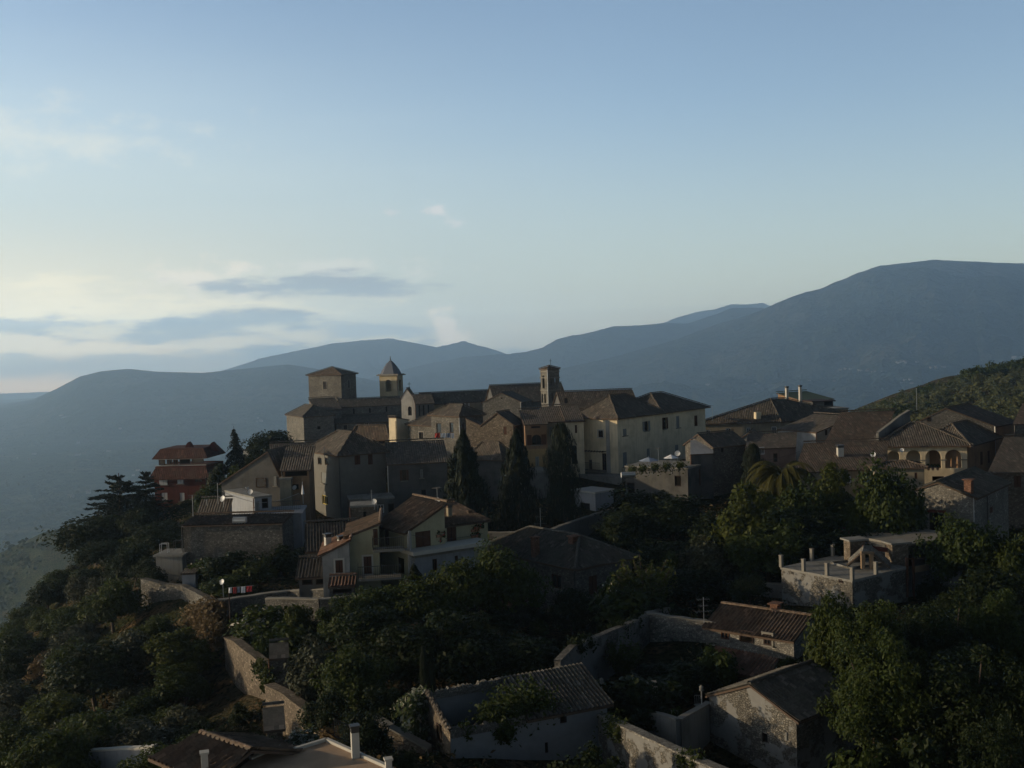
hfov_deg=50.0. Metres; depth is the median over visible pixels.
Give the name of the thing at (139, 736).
olive tree
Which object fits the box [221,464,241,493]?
bush
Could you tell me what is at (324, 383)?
window
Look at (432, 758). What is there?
undergrowth
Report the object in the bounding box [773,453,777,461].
window
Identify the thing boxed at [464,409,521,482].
rubble gable house
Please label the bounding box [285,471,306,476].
window
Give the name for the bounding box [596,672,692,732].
bush
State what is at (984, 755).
leafy tree
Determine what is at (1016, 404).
olive tree
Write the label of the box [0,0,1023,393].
sky
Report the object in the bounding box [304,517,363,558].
tiled house
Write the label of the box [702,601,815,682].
red tiled stone house
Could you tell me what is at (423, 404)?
link building
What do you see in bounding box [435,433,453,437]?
washing line
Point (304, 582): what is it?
window
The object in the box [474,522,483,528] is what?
flower box
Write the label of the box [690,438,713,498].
white lean to
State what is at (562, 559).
stone farmhouse
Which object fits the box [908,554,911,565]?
window
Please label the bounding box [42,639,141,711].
leafy tree
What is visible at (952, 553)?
leafy tree
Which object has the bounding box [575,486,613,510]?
white outbuilding
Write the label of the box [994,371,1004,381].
olive tree
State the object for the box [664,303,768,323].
mountain
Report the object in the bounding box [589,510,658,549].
leafy tree
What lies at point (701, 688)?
garden lantern
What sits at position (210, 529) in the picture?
rubble terrace house
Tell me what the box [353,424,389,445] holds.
brown roof annex
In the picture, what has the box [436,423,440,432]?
window
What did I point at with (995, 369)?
leafy tree
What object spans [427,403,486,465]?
weathered town house
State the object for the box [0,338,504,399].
mountain
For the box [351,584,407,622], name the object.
leafy tree
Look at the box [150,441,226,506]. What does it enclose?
red apartment house
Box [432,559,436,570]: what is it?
window
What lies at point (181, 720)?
olive tree
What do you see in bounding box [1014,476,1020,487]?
window
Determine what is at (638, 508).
leafy tree
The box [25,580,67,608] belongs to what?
leafy tree
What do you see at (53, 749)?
leafy tree
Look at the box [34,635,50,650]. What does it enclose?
bush
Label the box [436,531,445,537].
flower box
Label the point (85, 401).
mountain
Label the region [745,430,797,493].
pink house
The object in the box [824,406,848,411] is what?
pale roof terrace
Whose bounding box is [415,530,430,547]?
door
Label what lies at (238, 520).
water tank
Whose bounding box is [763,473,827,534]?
leafy tree
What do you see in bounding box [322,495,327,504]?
window
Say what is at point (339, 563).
window
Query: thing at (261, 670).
ivy
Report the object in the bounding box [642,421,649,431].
window
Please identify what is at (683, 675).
bush
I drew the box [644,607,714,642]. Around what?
white stone wall
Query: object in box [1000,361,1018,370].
leafy tree
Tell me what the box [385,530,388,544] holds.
window
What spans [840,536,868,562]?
stone pillar
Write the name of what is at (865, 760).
bush
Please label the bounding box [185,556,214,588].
flowering shrub
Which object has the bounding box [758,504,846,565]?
leafy tree
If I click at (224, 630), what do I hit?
bare shrub
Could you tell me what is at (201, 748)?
terraced roof house
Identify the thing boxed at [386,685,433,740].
flowering shrub
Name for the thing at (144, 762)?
leafy tree
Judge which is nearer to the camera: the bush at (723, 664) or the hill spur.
the bush at (723, 664)
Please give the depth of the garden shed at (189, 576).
97.69 m
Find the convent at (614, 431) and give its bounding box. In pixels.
[539,388,710,476]
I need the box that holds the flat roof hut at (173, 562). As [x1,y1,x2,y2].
[153,548,187,582]
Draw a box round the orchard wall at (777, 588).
[726,580,781,597]
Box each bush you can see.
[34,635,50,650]
[118,536,136,549]
[173,599,231,649]
[199,574,256,598]
[199,716,216,729]
[201,549,255,582]
[206,462,224,488]
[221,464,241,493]
[226,702,252,725]
[232,556,277,582]
[248,543,306,574]
[251,630,277,658]
[255,619,318,672]
[310,619,317,629]
[390,693,404,702]
[507,633,531,644]
[547,740,626,767]
[579,597,607,633]
[587,578,680,632]
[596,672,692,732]
[629,662,672,683]
[646,660,723,702]
[653,549,681,588]
[695,643,743,688]
[696,602,710,611]
[778,656,797,667]
[826,747,884,767]
[844,604,860,617]
[869,730,961,767]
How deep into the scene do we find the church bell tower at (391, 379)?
253.36 m
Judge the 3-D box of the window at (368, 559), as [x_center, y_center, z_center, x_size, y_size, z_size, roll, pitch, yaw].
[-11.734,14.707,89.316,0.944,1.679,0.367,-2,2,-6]
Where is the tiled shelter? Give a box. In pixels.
[262,701,285,739]
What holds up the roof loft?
on the tiled monastery
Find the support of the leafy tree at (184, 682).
on the hill
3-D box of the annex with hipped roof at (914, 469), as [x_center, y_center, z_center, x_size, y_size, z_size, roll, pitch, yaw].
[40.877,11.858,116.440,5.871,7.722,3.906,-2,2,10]
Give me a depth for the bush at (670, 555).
98.10 m
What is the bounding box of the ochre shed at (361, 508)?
[349,501,376,520]
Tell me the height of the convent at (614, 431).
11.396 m
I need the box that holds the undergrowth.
[18,478,1023,767]
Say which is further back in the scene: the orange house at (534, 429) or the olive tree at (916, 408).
the olive tree at (916, 408)
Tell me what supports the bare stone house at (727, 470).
on the hill
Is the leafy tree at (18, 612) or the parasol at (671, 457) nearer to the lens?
the parasol at (671, 457)
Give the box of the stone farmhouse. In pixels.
[488,525,638,620]
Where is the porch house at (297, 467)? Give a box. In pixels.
[279,443,315,523]
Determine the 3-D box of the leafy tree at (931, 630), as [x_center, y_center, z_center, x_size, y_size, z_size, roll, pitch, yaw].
[24.946,16.478,64.706,7.192,8.778,7.546,0,3,38]
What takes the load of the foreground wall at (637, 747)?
on the hill
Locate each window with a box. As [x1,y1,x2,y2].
[159,460,164,464]
[159,480,167,485]
[162,493,167,499]
[173,459,178,464]
[176,480,183,484]
[179,459,190,463]
[179,493,184,501]
[192,459,203,462]
[255,501,259,510]
[256,478,265,487]
[262,498,267,507]
[272,476,277,486]
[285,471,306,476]
[302,580,312,584]
[316,579,322,584]
[320,472,326,484]
[322,381,327,389]
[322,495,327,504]
[333,558,344,573]
[333,588,351,593]
[355,456,359,464]
[362,554,373,574]
[368,454,372,464]
[373,529,377,544]
[377,504,383,512]
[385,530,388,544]
[388,503,393,512]
[398,557,404,573]
[400,470,408,481]
[408,406,411,414]
[418,431,423,439]
[419,469,424,478]
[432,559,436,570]
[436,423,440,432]
[436,722,441,741]
[450,422,453,432]
[527,434,545,445]
[535,456,538,465]
[545,742,547,752]
[551,574,561,590]
[560,716,566,722]
[581,502,589,509]
[589,575,596,593]
[597,429,603,437]
[602,453,606,472]
[623,452,626,467]
[627,483,634,492]
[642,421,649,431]
[662,417,667,429]
[675,476,680,485]
[676,416,680,428]
[718,628,730,641]
[739,629,753,642]
[761,631,773,647]
[763,733,767,742]
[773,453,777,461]
[824,401,832,405]
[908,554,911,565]
[930,512,943,530]
[932,476,943,480]
[980,452,982,464]
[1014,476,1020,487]
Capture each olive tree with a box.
[0,678,37,696]
[0,681,40,712]
[38,629,102,667]
[47,713,85,731]
[59,619,104,644]
[61,564,84,572]
[62,575,99,602]
[82,576,122,600]
[100,722,167,747]
[102,628,156,683]
[107,685,151,719]
[112,718,175,746]
[158,703,211,733]
[283,634,338,703]
[676,535,737,579]
[899,398,907,405]
[910,411,923,419]
[911,412,925,422]
[912,402,927,412]
[917,393,929,399]
[931,386,950,395]
[941,394,956,403]
[954,390,970,396]
[957,377,971,385]
[961,392,975,403]
[970,381,982,390]
[972,388,986,399]
[973,400,982,406]
[977,400,988,407]
[984,377,996,384]
[989,402,1005,410]
[990,388,1008,399]
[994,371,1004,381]
[994,396,1009,407]
[1000,374,1016,382]
[1003,376,1013,382]
[1004,404,1017,415]
[1006,398,1023,409]
[1009,384,1023,392]
[1010,389,1023,397]
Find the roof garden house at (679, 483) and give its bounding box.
[624,460,700,501]
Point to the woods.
(28, 544)
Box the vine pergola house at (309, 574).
[295,555,322,597]
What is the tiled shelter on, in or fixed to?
on the hill
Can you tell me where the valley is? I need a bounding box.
[0,440,248,552]
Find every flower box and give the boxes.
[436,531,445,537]
[471,525,479,531]
[471,532,480,537]
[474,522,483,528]
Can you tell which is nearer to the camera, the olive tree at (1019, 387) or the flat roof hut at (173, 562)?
the flat roof hut at (173, 562)
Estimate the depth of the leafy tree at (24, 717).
77.14 m
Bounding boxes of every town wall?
[223,636,270,699]
[264,682,319,737]
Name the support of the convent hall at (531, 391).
on the hill
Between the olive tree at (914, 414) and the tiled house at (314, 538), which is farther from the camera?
the olive tree at (914, 414)
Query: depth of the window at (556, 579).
95.82 m
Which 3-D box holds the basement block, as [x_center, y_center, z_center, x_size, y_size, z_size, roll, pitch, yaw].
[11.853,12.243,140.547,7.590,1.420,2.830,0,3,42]
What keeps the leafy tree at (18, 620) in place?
on the hill
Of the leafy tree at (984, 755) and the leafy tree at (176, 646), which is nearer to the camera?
the leafy tree at (984, 755)
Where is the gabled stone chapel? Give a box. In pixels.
[482,390,532,422]
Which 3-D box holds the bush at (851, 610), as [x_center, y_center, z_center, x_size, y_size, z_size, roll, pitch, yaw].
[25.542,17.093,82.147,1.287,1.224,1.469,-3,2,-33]
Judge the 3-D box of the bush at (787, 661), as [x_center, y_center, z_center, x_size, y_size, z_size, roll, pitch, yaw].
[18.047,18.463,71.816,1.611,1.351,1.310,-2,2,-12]
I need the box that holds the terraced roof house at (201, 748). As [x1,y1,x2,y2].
[147,718,393,767]
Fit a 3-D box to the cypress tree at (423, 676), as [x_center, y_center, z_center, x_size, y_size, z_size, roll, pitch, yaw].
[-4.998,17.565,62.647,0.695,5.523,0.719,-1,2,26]
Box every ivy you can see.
[250,656,281,693]
[452,673,570,747]
[561,614,646,657]
[592,708,706,767]
[665,611,697,618]
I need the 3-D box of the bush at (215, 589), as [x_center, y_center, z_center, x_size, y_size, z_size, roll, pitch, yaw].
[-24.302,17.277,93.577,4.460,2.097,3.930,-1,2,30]
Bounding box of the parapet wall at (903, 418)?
[876,410,909,439]
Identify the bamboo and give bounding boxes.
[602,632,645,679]
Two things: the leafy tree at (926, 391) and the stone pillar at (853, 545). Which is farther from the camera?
the leafy tree at (926, 391)
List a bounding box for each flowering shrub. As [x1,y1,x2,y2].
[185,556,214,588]
[223,603,295,646]
[283,724,319,745]
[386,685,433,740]
[594,569,623,601]
[667,706,681,716]
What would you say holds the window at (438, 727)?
in the ruined house at (585, 697)
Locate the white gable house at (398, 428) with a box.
[387,415,408,441]
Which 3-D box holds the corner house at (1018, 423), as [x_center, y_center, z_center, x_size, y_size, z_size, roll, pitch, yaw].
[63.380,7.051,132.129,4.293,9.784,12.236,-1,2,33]
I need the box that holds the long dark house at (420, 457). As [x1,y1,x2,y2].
[384,437,447,507]
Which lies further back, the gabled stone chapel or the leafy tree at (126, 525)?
the gabled stone chapel
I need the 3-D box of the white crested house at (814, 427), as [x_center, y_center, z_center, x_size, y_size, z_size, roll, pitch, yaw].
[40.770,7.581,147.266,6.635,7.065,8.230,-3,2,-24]
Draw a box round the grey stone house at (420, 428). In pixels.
[404,415,431,440]
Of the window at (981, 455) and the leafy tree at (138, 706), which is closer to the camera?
the leafy tree at (138, 706)
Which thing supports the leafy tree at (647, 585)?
on the hill
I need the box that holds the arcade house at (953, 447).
[868,419,1002,483]
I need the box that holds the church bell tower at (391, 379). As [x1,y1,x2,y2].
[376,357,405,415]
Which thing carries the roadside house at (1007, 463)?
on the hill
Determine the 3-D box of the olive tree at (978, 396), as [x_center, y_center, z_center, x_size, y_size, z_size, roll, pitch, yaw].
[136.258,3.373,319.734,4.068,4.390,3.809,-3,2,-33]
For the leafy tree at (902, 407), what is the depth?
309.40 m
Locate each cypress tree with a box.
[405,563,423,622]
[419,644,428,720]
[440,429,496,530]
[488,427,549,531]
[543,422,584,527]
[737,443,765,502]
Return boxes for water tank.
[232,517,246,523]
[621,472,635,480]
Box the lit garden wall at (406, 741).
[376,715,431,753]
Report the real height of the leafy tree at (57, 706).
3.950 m
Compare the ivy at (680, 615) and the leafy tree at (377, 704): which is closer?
the leafy tree at (377, 704)
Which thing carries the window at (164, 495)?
in the red apartment house at (183, 478)
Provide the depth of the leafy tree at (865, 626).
62.13 m
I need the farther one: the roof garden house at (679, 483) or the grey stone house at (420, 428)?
the grey stone house at (420, 428)
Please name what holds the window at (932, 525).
in the gabled stone house at (976, 495)
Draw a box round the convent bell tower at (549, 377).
[538,359,560,406]
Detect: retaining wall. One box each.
[218,587,323,618]
[265,594,360,620]
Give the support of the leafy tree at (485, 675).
on the hill
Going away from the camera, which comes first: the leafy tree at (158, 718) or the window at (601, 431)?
the leafy tree at (158, 718)
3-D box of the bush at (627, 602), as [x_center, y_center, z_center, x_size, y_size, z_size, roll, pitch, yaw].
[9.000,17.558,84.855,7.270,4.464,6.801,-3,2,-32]
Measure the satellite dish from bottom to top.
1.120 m
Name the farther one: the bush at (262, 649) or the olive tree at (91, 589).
the olive tree at (91, 589)
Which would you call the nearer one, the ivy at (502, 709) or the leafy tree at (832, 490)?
the ivy at (502, 709)
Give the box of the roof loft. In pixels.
[776,389,835,406]
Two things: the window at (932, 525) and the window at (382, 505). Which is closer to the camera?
the window at (932, 525)
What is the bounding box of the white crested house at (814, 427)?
[777,412,839,460]
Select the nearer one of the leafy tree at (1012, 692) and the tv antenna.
the leafy tree at (1012, 692)
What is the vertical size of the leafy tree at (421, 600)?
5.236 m
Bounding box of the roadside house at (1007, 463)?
[988,434,1023,528]
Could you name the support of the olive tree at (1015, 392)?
on the hill
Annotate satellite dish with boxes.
[220,496,224,506]
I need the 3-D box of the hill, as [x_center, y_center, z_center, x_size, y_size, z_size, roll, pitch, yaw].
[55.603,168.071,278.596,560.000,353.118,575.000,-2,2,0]
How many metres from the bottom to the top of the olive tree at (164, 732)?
2.865 m
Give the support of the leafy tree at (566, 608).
on the hill
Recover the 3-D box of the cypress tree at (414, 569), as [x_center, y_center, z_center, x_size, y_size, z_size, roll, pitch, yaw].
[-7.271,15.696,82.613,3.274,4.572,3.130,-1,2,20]
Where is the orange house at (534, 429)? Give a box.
[518,407,547,466]
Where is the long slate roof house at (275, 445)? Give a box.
[269,439,322,450]
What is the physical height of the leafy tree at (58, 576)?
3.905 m
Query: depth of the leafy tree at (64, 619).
102.21 m
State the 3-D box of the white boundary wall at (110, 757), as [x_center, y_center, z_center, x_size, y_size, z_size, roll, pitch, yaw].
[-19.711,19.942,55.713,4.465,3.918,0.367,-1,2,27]
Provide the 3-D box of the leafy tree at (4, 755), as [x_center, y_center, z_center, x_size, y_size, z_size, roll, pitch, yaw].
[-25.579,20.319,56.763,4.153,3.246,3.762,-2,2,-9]
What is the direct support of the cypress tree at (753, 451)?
on the hill
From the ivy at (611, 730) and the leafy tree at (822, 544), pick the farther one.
the leafy tree at (822, 544)
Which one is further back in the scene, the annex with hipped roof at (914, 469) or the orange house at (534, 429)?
the orange house at (534, 429)
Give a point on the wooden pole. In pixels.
(229, 611)
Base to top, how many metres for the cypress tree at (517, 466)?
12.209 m
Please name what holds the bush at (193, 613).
on the hill
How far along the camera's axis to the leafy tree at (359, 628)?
71.92 m
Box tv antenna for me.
[695,597,710,617]
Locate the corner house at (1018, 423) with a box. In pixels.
[1013,401,1023,436]
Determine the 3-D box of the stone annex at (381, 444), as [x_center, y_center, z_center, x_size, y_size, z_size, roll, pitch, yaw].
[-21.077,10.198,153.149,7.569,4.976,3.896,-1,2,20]
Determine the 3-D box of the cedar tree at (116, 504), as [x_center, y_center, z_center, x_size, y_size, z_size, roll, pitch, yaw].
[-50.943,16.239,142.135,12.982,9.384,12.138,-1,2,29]
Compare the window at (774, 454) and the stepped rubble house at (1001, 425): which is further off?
the stepped rubble house at (1001, 425)
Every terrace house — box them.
[181,495,293,567]
[224,488,271,513]
[347,492,394,520]
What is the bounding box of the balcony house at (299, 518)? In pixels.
[261,500,306,549]
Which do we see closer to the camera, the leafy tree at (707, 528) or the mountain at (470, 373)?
the leafy tree at (707, 528)
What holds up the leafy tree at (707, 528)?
on the hill
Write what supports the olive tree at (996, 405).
on the hill
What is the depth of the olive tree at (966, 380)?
382.21 m
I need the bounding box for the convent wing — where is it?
[419,389,487,412]
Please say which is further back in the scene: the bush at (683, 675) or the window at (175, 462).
the window at (175, 462)
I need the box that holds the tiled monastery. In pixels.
[705,385,845,436]
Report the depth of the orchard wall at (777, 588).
94.99 m
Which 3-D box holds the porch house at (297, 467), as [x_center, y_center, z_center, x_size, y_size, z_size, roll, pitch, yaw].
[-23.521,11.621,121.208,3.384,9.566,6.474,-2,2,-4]
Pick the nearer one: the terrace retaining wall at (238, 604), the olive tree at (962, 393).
the terrace retaining wall at (238, 604)
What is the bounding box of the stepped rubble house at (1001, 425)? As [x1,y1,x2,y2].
[915,403,1014,454]
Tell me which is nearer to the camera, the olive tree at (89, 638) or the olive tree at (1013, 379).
the olive tree at (89, 638)
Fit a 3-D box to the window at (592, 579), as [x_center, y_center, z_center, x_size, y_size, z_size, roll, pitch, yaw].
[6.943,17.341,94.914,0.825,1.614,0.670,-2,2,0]
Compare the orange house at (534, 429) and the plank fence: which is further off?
the orange house at (534, 429)
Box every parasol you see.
[639,456,657,463]
[665,455,678,473]
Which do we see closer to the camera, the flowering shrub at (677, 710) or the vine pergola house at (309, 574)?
the flowering shrub at (677, 710)
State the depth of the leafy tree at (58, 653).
88.14 m
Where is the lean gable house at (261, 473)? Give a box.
[218,445,288,506]
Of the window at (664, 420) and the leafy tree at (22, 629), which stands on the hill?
the leafy tree at (22, 629)
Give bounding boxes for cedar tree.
[77,473,164,522]
[128,471,172,513]
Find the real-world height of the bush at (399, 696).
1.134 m
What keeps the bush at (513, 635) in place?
on the hill
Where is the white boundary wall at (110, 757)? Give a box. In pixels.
[88,744,156,767]
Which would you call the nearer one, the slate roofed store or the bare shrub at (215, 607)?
the bare shrub at (215, 607)
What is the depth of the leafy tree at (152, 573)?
102.10 m
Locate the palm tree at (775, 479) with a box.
[745,460,817,504]
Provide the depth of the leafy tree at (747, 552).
95.29 m
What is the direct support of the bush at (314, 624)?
on the hill
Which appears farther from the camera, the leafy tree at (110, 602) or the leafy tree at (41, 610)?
the leafy tree at (41, 610)
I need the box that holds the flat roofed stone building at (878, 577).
[778,544,907,607]
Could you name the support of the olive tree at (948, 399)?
on the hill
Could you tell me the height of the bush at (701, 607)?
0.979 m
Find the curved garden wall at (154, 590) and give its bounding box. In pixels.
[140,577,217,605]
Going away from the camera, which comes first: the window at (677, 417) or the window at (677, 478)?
the window at (677, 478)
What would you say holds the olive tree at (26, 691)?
on the hill
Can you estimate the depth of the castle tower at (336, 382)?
247.37 m
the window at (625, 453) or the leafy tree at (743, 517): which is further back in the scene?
the window at (625, 453)
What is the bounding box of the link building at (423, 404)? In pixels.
[412,392,434,420]
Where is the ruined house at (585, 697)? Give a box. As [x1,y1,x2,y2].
[425,662,613,759]
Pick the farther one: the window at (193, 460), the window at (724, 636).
the window at (193, 460)
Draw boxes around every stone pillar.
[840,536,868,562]
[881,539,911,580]
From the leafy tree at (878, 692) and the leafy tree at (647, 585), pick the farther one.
the leafy tree at (647, 585)
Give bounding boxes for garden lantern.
[699,685,702,703]
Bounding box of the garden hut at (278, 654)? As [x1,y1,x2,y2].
[268,638,288,688]
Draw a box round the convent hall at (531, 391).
[485,382,564,408]
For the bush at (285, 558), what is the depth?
98.96 m
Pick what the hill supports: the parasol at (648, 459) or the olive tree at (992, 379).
the olive tree at (992, 379)
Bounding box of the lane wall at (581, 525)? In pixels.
[488,507,614,540]
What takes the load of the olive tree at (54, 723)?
on the hill
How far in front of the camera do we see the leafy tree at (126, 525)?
133.38 m
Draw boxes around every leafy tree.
[0,622,28,635]
[0,624,53,659]
[0,644,41,685]
[0,716,48,758]
[0,740,30,767]
[1,616,28,628]
[1,718,100,767]
[5,602,38,619]
[6,605,38,621]
[17,691,82,728]
[20,690,91,732]
[23,606,55,632]
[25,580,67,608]
[25,605,69,637]
[31,706,133,756]
[32,569,72,590]
[36,514,133,566]
[42,636,91,675]
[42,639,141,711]
[44,604,89,632]
[64,540,124,572]
[65,566,105,584]
[73,576,152,633]
[101,542,155,588]
[109,687,168,723]
[115,739,167,767]
[116,508,163,534]
[124,498,163,519]
[126,519,183,550]
[132,613,181,644]
[135,565,169,588]
[140,626,224,674]
[150,704,183,725]
[151,662,213,706]
[169,720,208,744]
[193,484,221,511]
[237,429,296,453]
[241,444,263,465]
[282,604,313,633]
[295,680,356,738]
[307,642,395,713]
[314,593,366,653]
[326,603,409,660]
[336,711,394,756]
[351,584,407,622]
[355,684,399,725]
[364,618,463,688]
[382,572,468,632]
[419,606,505,686]
[420,556,498,623]
[461,664,509,684]
[473,534,553,612]
[477,629,565,676]
[544,585,602,634]
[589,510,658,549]
[594,485,675,531]
[612,550,677,607]
[629,538,690,571]
[644,494,715,541]
[687,511,729,550]
[706,479,781,575]
[723,518,827,581]
[725,571,773,603]
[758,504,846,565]
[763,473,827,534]
[801,590,864,660]
[807,639,836,675]
[809,599,928,733]
[812,461,854,532]
[813,626,952,767]
[819,498,885,536]
[824,522,884,557]
[850,450,928,534]
[878,407,903,416]
[891,402,914,414]
[891,593,1004,675]
[897,604,927,623]
[900,641,1022,767]
[905,400,923,409]
[908,511,1008,582]
[919,388,931,394]
[924,382,936,389]
[927,592,963,615]
[945,562,1023,617]
[949,649,1023,767]
[950,588,1023,684]
[951,713,1023,767]
[958,365,982,379]
[965,368,982,379]
[972,528,1023,581]
[981,366,1005,374]
[981,369,996,375]
[985,361,999,369]
[998,361,1008,367]
[999,367,1009,375]
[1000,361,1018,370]
[1009,364,1023,371]
[1011,356,1023,363]
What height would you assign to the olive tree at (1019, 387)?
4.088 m
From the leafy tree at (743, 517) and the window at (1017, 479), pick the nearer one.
the leafy tree at (743, 517)
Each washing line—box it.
[229,586,251,593]
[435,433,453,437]
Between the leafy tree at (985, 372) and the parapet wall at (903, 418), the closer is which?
the parapet wall at (903, 418)
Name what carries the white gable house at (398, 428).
on the hill
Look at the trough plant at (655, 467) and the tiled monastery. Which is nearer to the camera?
the trough plant at (655, 467)
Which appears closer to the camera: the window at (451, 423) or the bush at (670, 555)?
the bush at (670, 555)
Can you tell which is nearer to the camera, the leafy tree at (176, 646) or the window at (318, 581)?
the leafy tree at (176, 646)
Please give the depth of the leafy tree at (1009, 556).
87.45 m
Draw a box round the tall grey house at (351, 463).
[309,429,390,520]
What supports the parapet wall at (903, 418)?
on the hill
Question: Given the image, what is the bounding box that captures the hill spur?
[0,524,82,629]
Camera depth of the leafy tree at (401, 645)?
68.95 m
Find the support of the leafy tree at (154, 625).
on the hill
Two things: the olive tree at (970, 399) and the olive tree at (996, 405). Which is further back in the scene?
the olive tree at (970, 399)
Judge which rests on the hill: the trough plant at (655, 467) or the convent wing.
the convent wing
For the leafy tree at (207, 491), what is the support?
on the hill
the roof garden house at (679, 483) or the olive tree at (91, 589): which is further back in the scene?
the roof garden house at (679, 483)
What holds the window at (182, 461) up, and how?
in the red apartment house at (183, 478)
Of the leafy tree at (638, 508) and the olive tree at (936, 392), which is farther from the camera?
the olive tree at (936, 392)
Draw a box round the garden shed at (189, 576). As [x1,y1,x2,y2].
[180,568,200,587]
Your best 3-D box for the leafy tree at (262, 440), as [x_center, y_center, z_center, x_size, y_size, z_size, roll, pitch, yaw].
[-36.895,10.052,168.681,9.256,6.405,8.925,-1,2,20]
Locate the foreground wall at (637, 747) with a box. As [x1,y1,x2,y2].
[597,713,727,767]
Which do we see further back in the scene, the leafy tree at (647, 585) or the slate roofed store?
the slate roofed store
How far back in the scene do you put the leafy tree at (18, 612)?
136.37 m
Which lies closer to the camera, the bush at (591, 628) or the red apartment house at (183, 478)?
the bush at (591, 628)
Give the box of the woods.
[0,344,1019,626]
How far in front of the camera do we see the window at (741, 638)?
76.43 m
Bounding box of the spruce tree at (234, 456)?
[223,429,246,475]
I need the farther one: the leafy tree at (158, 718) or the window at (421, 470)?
the window at (421, 470)
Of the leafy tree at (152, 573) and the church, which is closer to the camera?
the leafy tree at (152, 573)
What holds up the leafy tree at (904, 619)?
on the hill
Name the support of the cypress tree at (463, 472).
on the hill
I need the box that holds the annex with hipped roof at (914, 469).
[867,459,928,487]
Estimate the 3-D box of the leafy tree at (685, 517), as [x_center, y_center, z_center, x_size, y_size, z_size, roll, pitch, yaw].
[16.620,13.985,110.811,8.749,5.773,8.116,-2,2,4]
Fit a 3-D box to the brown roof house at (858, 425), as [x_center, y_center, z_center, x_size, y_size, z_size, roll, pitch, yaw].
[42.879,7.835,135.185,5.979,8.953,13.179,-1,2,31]
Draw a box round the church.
[284,387,413,441]
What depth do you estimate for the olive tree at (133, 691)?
77.19 m
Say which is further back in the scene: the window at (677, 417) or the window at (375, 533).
the window at (677, 417)
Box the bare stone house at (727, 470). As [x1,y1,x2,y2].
[683,429,746,495]
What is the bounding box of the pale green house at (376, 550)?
[317,493,490,596]
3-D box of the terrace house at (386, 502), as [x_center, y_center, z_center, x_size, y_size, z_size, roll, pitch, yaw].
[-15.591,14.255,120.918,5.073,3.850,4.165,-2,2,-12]
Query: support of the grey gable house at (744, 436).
on the hill
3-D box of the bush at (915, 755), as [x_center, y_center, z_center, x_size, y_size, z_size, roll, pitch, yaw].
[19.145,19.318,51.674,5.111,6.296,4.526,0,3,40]
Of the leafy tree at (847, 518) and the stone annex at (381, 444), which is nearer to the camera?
the leafy tree at (847, 518)
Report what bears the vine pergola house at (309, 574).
on the hill
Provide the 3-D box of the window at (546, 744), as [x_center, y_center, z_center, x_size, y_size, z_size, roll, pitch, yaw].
[1.849,19.907,60.217,0.202,0.587,0.133,-3,2,-18]
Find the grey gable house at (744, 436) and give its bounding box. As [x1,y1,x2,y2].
[741,428,759,440]
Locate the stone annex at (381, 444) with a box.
[369,439,386,467]
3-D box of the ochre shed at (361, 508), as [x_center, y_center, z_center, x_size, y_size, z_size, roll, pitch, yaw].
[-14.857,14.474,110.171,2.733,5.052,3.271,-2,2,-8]
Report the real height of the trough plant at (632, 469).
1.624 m
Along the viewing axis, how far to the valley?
3266.02 m
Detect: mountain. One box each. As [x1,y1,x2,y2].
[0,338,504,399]
[0,365,425,445]
[369,308,764,392]
[503,260,1023,419]
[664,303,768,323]
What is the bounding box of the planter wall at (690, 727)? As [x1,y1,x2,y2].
[650,701,710,753]
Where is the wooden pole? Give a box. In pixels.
[228,593,231,635]
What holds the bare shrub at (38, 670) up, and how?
on the hill
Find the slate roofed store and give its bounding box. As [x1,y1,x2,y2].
[851,527,960,596]
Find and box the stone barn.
[705,659,867,767]
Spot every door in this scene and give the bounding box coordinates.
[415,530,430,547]
[447,527,455,541]
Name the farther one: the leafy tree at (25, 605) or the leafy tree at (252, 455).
the leafy tree at (252, 455)
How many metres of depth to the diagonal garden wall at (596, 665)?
72.70 m
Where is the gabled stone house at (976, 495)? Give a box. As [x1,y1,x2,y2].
[910,466,1011,540]
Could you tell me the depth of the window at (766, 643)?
75.36 m
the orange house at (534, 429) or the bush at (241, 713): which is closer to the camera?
the bush at (241, 713)
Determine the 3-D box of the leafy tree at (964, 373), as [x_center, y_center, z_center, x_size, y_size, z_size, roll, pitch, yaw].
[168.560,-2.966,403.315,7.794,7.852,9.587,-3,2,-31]
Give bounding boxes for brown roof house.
[796,437,889,496]
[825,408,895,441]
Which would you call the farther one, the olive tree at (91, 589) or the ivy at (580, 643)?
the olive tree at (91, 589)
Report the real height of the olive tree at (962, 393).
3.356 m
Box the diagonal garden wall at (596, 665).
[554,610,661,681]
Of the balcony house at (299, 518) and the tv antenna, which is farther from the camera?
the balcony house at (299, 518)
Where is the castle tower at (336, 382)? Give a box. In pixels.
[305,366,357,399]
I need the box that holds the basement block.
[580,472,625,484]
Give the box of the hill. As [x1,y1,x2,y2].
[11,375,1023,767]
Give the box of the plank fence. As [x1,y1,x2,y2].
[905,557,939,596]
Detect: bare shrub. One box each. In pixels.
[22,651,49,680]
[181,594,230,628]
[190,618,231,649]
[317,707,354,740]
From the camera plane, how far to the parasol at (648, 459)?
124.33 m
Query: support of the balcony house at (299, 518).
on the hill
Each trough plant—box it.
[625,465,640,477]
[637,463,651,476]
[648,462,663,475]
[660,461,675,474]
[673,460,688,473]
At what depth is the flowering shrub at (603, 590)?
88.47 m
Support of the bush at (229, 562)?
on the hill
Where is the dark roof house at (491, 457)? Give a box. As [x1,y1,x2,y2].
[473,440,513,500]
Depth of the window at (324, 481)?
128.59 m

